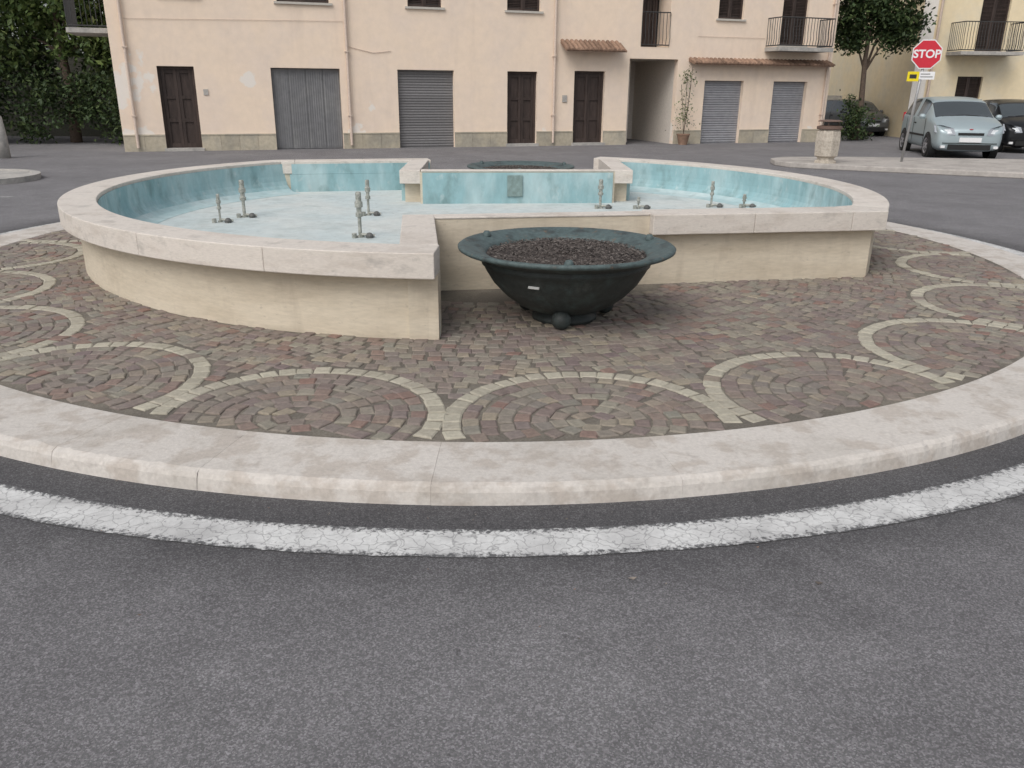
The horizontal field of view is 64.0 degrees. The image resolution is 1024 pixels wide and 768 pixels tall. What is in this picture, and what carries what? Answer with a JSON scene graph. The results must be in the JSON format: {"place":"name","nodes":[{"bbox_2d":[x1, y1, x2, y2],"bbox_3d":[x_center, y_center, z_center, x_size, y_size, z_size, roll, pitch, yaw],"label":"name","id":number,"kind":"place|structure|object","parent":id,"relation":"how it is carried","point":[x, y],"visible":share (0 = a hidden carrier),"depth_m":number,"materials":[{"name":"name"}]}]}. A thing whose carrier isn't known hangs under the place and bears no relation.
{"place":"outdoors","nodes":[
{"label":"outdoors","id":0,"kind":"place"},
{"bbox_2d":[0,169,41,184],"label":"kerbed island","id":1,"kind":"structure","parent":0,"point":[10,176],"depth_m":15.34,"materials":[{"name":"concrete"}]},
{"bbox_2d":[0,132,1023,767],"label":"road","id":2,"kind":"structure","parent":0,"point":[900,644],"depth_m":2.75,"materials":[{"name":"grey asphalt"}]},
{"bbox_2d":[0,116,10,158],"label":"concrete bollard","id":3,"kind":"object","parent":2,"relation":"on","point":[5,153],"visible":1,"depth_m":19.67,"materials":[{"name":"grey concrete"}]},
{"bbox_2d":[0,0,34,88],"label":"leafy tree","id":4,"kind":"object","parent":2,"relation":"on","point":[11,62],"visible":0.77,"depth_m":23.92,"materials":[{"name":"green plant"}]},
{"bbox_2d":[0,0,116,142],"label":"leafy tree","id":5,"kind":"object","parent":2,"relation":"on","point":[35,17],"visible":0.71,"depth_m":24.26,"materials":[{"name":"green plant"}]},
{"bbox_2d":[0,55,120,136],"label":"garden wall","id":6,"kind":"structure","parent":2,"relation":"on","point":[87,131],"depth_m":28.10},
{"bbox_2d":[0,11,123,144],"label":"hedge","id":7,"kind":"object","parent":2,"relation":"on","point":[43,83],"visible":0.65,"depth_m":24.40,"materials":[{"name":"green plant"}]},
{"bbox_2d":[165,142,604,151],"bbox_3d":[-3.265,-7.058,24.360,13.080,0.080,0.300,-6,21,-18],"label":"door step","id":8,"kind":"object","parent":2,"relation":"on","point":[507,145],"depth_m":25.37,"materials":[{"name":"stone"}]},
{"bbox_2d":[103,0,839,148],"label":"front wall","id":9,"kind":"structure","parent":2,"relation":"on","point":[480,48],"depth_m":23.81,"materials":[{"name":"beige paint"}]},
{"bbox_2d":[157,66,202,147],"bbox_3d":[-9.001,-7.462,22.263,0.920,2.170,0.090,-6,21,-18],"label":"wooden door","id":10,"kind":"structure","parent":9,"relation":"attached to","point":[178,96],"depth_m":22.22,"materials":[{"name":"brown wood"}]},
{"bbox_2d":[274,0,331,5],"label":"window","id":11,"kind":"structure","parent":9,"relation":"attached to","point":[314,2],"depth_m":22.26,"materials":[{"name":"white stone"}]},
{"bbox_2d":[270,68,342,148],"bbox_3d":[-5.803,-7.808,23.299,1.880,2.170,0.065,-6,21,-18],"label":"folding garage door","id":12,"kind":"structure","parent":9,"relation":"attached to","point":[307,107],"depth_m":23.27,"materials":[{"name":"grey paint"}]},
{"bbox_2d":[203,89,566,101],"bbox_3d":[-3.317,-8.354,23.795,10.600,0.300,0.027,-6,21,-18],"label":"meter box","id":13,"kind":"object","parent":9,"relation":"attached to","point":[564,97],"visible":1,"depth_m":25.36,"materials":[{"name":"metal"}]},
{"bbox_2d":[405,0,444,9],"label":"window","id":14,"kind":"structure","parent":9,"relation":"attached to","point":[426,4],"depth_m":23.31,"materials":[{"name":"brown wood"}]},
{"bbox_2d":[397,70,453,147],"bbox_3d":[-2.564,-8.168,24.340,1.680,2.193,0.050,-6,21,-18],"label":"roller shutter","id":15,"kind":"object","parent":9,"relation":"attached to","point":[425,99],"visible":1,"depth_m":24.32,"materials":[{"name":"grey metal"}]},
{"bbox_2d":[134,18,743,52],"bbox_3d":[-0.842,-10.074,24.061,19.300,0.812,0.015,-6,21,-18],"label":"wall cable","id":16,"kind":"object","parent":9,"relation":"attached to","point":[309,20],"depth_m":22.24,"materials":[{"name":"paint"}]},
{"bbox_2d":[123,129,818,151],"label":"plinth","id":17,"kind":"structure","parent":9,"relation":"attached to","point":[155,143],"depth_m":24.14,"materials":[{"name":"stone"}]},
{"bbox_2d":[116,0,838,147],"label":"drainpipe","id":18,"kind":"object","parent":9,"relation":"attached to","point":[350,115],"visible":0.93,"depth_m":23.25,"materials":[{"name":"metal"}]},
{"bbox_2d":[507,71,535,142],"bbox_3d":[0.256,-8.462,25.255,0.960,2.170,0.090,-6,21,-18],"label":"wooden door","id":19,"kind":"structure","parent":9,"relation":"attached to","point":[521,95],"depth_m":25.22,"materials":[{"name":"brown wood"}]},
{"bbox_2d":[505,0,543,13],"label":"window","id":20,"kind":"structure","parent":9,"relation":"attached to","point":[522,6],"depth_m":24.22,"materials":[{"name":"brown wood"}]},
{"bbox_2d":[573,71,603,142],"bbox_3d":[2.358,-8.707,25.928,1.040,2.210,0.090,-6,21,-18],"label":"wooden door","id":21,"kind":"structure","parent":9,"relation":"attached to","point":[587,106],"depth_m":25.90,"materials":[{"name":"brown wood"}]},
{"bbox_2d":[560,39,626,51],"bbox_3d":[2.501,-10.284,24.917,2.005,0.365,0.540,-6,21,-18],"label":"tiled canopy","id":22,"kind":"object","parent":9,"relation":"attached to","point":[592,46],"visible":1,"depth_m":24.84,"materials":[{"name":"tile"}]},
{"bbox_2d":[626,59,674,143],"bbox_3d":[3.967,-9.616,27.836,1.820,2.650,2.825,-6,21,-18],"label":"passage","id":23,"kind":"object","parent":9,"relation":"in","point":[650,94],"visible":0.42,"depth_m":28.07,"materials":[{"name":"grey paint"}]},
{"bbox_2d":[641,0,667,46],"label":"balcony recess","id":24,"kind":"object","parent":9,"relation":"attached to","point":[662,6],"visible":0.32,"depth_m":26.20,"materials":[{"name":"beige paint"}]},
{"bbox_2d":[641,0,657,46],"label":"wooden door","id":25,"kind":"structure","parent":24,"relation":"attached to","point":[650,5],"depth_m":26.19,"materials":[{"name":"brown wood"}]},
{"bbox_2d":[641,11,670,45],"bbox_3d":[4.503,-11.100,25.614,0.999,0.975,0.057,-6,21,-18],"label":"balcony railing","id":26,"kind":"object","parent":9,"relation":"attached to","point":[655,44],"visible":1,"depth_m":25.61,"materials":[{"name":"metal"}]},
{"bbox_2d":[700,81,740,142],"bbox_3d":[6.929,-9.123,27.434,1.480,2.043,0.050,-6,21,-18],"label":"roller shutter","id":27,"kind":"object","parent":9,"relation":"attached to","point":[721,101],"visible":1,"depth_m":27.44,"materials":[{"name":"grey metal"}]},
{"bbox_2d":[716,0,745,21],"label":"window","id":28,"kind":"structure","parent":9,"relation":"attached to","point":[730,10],"depth_m":26.36,"materials":[{"name":"brown wood"}]},
{"bbox_2d":[689,57,834,66],"bbox_3d":[8.288,-10.587,26.972,5.380,0.235,0.420,-6,21,-18],"label":"tiled canopy","id":29,"kind":"object","parent":9,"relation":"attached to","point":[757,62],"visible":1,"depth_m":26.84,"materials":[{"name":"tile"}]},
{"bbox_2d":[768,81,804,141],"bbox_3d":[9.376,-9.387,28.225,1.350,2.043,0.050,-6,21,-18],"label":"roller shutter","id":30,"kind":"object","parent":9,"relation":"attached to","point":[786,108],"visible":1,"depth_m":28.23,"materials":[{"name":"grey metal"}]},
{"bbox_2d":[777,0,807,46],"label":"window","id":31,"kind":"structure","parent":9,"relation":"attached to","point":[795,8],"depth_m":27.20,"materials":[{"name":"brown wood"}]},
{"bbox_2d":[764,47,833,52],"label":"balcony slab","id":32,"kind":"structure","parent":9,"relation":"attached to","point":[797,49],"depth_m":26.76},
{"bbox_2d":[766,16,835,47],"bbox_3d":[9.458,-11.509,26.852,2.055,0.865,0.809,-6,21,-18],"label":"balcony railing","id":33,"kind":"object","parent":9,"relation":"attached to","point":[822,32],"visible":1,"depth_m":26.59,"materials":[{"name":"black metal"}]},
{"bbox_2d":[0,222,1023,505],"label":"stone kerb","id":34,"kind":"structure","parent":2,"relation":"on","point":[958,420],"depth_m":3.85,"materials":[{"name":"beige stone"}]},
{"bbox_2d":[0,222,1023,557],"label":"road marking","id":35,"kind":"object","parent":2,"relation":"on","point":[352,540],"visible":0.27,"depth_m":3.35,"materials":[{"name":"paint"}]},
{"bbox_2d":[665,65,699,144],"bbox_3d":[5.595,-8.962,26.379,0.850,2.436,0.889,-17,26,-39],"label":"potted plant","id":36,"kind":"object","parent":2,"relation":"on","point":[683,138],"visible":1,"depth_m":26.52,"materials":[{"name":"green plant"}]},
{"bbox_2d":[827,95,841,99],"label":"wall","id":37,"kind":"structure","parent":2,"relation":"on","point":[830,97],"depth_m":36.78,"materials":[{"name":"paint"}]},
{"bbox_2d":[824,99,889,135],"bbox_3d":[14.053,-11.038,33.964,1.868,1.430,3.559,-2,20,-8],"label":"parked car","id":38,"kind":"object","parent":2,"relation":"on","point":[832,112],"visible":0.36,"depth_m":33.15,"materials":[{"name":"paint"}]},
{"bbox_2d":[837,89,884,140],"bbox_3d":[12.587,-9.666,29.533,1.491,1.808,2.308,12,23,29],"label":"shrub","id":39,"kind":"object","parent":2,"relation":"on","point":[856,116],"visible":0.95,"depth_m":29.22,"materials":[{"name":"green plant"}]},
{"bbox_2d":[828,0,924,137],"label":"side walls","id":40,"kind":"structure","parent":2,"relation":"on","point":[887,88],"depth_m":33.34,"materials":[{"name":"yellow paint"}]},
{"bbox_2d":[833,0,936,139],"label":"street tree","id":41,"kind":"object","parent":2,"relation":"on","point":[900,27],"visible":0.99,"depth_m":28.51,"materials":[{"name":"green plant"}]},
{"bbox_2d":[770,157,1023,178],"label":"traffic island","id":42,"kind":"structure","parent":2,"relation":"on","point":[1003,168],"depth_m":18.77,"materials":[{"name":"concrete"}]},
{"bbox_2d":[814,120,842,163],"bbox_3d":[7.299,-5.608,18.950,0.555,0.960,0.555,-8,21,-21],"label":"litter bin","id":43,"kind":"object","parent":42,"relation":"on","point":[827,140],"visible":1,"depth_m":18.77,"materials":[{"name":"beige stone"}]},
{"bbox_2d":[900,39,942,161],"bbox_3d":[9.439,-6.557,19.068,0.650,2.704,0.087,5,20,13],"label":"stop sign","id":44,"kind":"object","parent":42,"relation":"on","point":[926,54],"visible":1,"depth_m":18.75,"materials":[{"name":"metal"}]},
{"bbox_2d":[899,96,1003,158],"bbox_3d":[12.546,-7.379,23.517,2.132,1.632,4.062,4,20,10],"label":"parked car","id":45,"kind":"object","parent":2,"relation":"on","point":[957,124],"visible":0.96,"depth_m":22.33,"materials":[{"name":"paint"}]},
{"bbox_2d":[923,0,1023,99],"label":"front wall","id":46,"kind":"structure","parent":2,"relation":"on","point":[1002,77],"depth_m":31.02,"materials":[{"name":"yellow paint"}]},
{"bbox_2d":[908,0,938,108],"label":"corner quoin","id":47,"kind":"object","parent":46,"relation":"attached to","point":[928,10],"visible":0.33,"depth_m":30.56,"materials":[{"name":"white paint"}]},
{"bbox_2d":[926,0,944,96],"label":"drainpipe","id":48,"kind":"object","parent":46,"relation":"attached to","point":[936,38],"visible":0.47,"depth_m":30.44,"materials":[{"name":"metal"}]},
{"bbox_2d":[955,76,981,99],"bbox_3d":[17.440,-11.308,31.391,1.160,0.860,0.240,-1,20,-4],"label":"window","id":49,"kind":"structure","parent":46,"relation":"attached to","point":[967,86],"depth_m":31.43,"materials":[{"name":"brown wood"}]},
{"bbox_2d":[945,51,1023,55],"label":"balcony slab","id":50,"kind":"structure","parent":46,"relation":"attached to","point":[977,53],"depth_m":30.02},
{"bbox_2d":[947,21,1023,51],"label":"balcony railing","id":51,"kind":"object","parent":46,"relation":"attached to","point":[1013,39],"visible":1,"depth_m":29.91,"materials":[{"name":"black metal"}]},
{"bbox_2d":[974,0,1010,51],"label":"window","id":52,"kind":"structure","parent":46,"relation":"attached to","point":[995,10],"depth_m":30.70,"materials":[{"name":"brown wood"}]},
{"bbox_2d":[983,99,1023,151],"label":"parked car","id":53,"kind":"object","parent":2,"relation":"on","point":[1011,112],"visible":0.41,"depth_m":24.50,"materials":[{"name":"paint"}]},
{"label":"side walls","id":54,"kind":"object","parent":2,"relation":"on","visible":0},
{"bbox_2d":[65,27,107,36],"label":"side balcony slab","id":55,"kind":"structure","parent":54,"relation":"attached to","point":[94,32],"depth_m":21.18,"materials":[{"name":"concrete"}]},
{"bbox_2d":[63,0,76,26],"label":"side railing","id":56,"kind":"object","parent":55,"relation":"on","point":[67,10],"visible":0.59,"depth_m":21.64,"materials":[{"name":"metal"}]},
{"bbox_2d":[63,0,106,26],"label":"side balcony railing","id":57,"kind":"object","parent":55,"relation":"on","point":[92,25],"visible":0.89,"depth_m":21.02,"materials":[{"name":"metal"}]},
{"bbox_2d":[0,229,1023,441],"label":"cobblestone paving","id":58,"kind":"structure","parent":0,"point":[907,317],"depth_m":5.22,"materials":[{"name":"stone cobbles"}]},
{"bbox_2d":[57,157,888,339],"bbox_3d":[-0.328,-1.923,9.140,8.430,0.645,8.074,1,20,0],"label":"fountain","id":59,"kind":"object","parent":58,"relation":"on","point":[360,247],"visible":1,"depth_m":7.29,"materials":[{"name":"stone"}]},
{"bbox_2d":[467,161,574,168],"bbox_3d":[0.126,-2.964,12.113,1.576,0.575,1.576,1,20,0],"label":"planter bowl","id":60,"kind":"object","parent":58,"relation":"on","point":[517,165],"visible":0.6,"depth_m":12.35,"materials":[{"name":"metal"}]},
{"bbox_2d":[458,227,675,329],"bbox_3d":[0.392,-0.771,6.046,1.576,0.575,1.576,1,20,0],"label":"planter bowl","id":61,"kind":"object","parent":58,"relation":"on","point":[560,278],"visible":1,"depth_m":5.74,"materials":[{"name":"metal"}]},
{"label":"ground","id":62,"kind":"structure","parent":0,"visible":0},
{"bbox_2d":[0,0,105,55],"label":"distant trees","id":63,"kind":"object","parent":62,"relation":"on","point":[78,51],"depth_m":35.30,"materials":[{"name":"green plant"}]}
]}

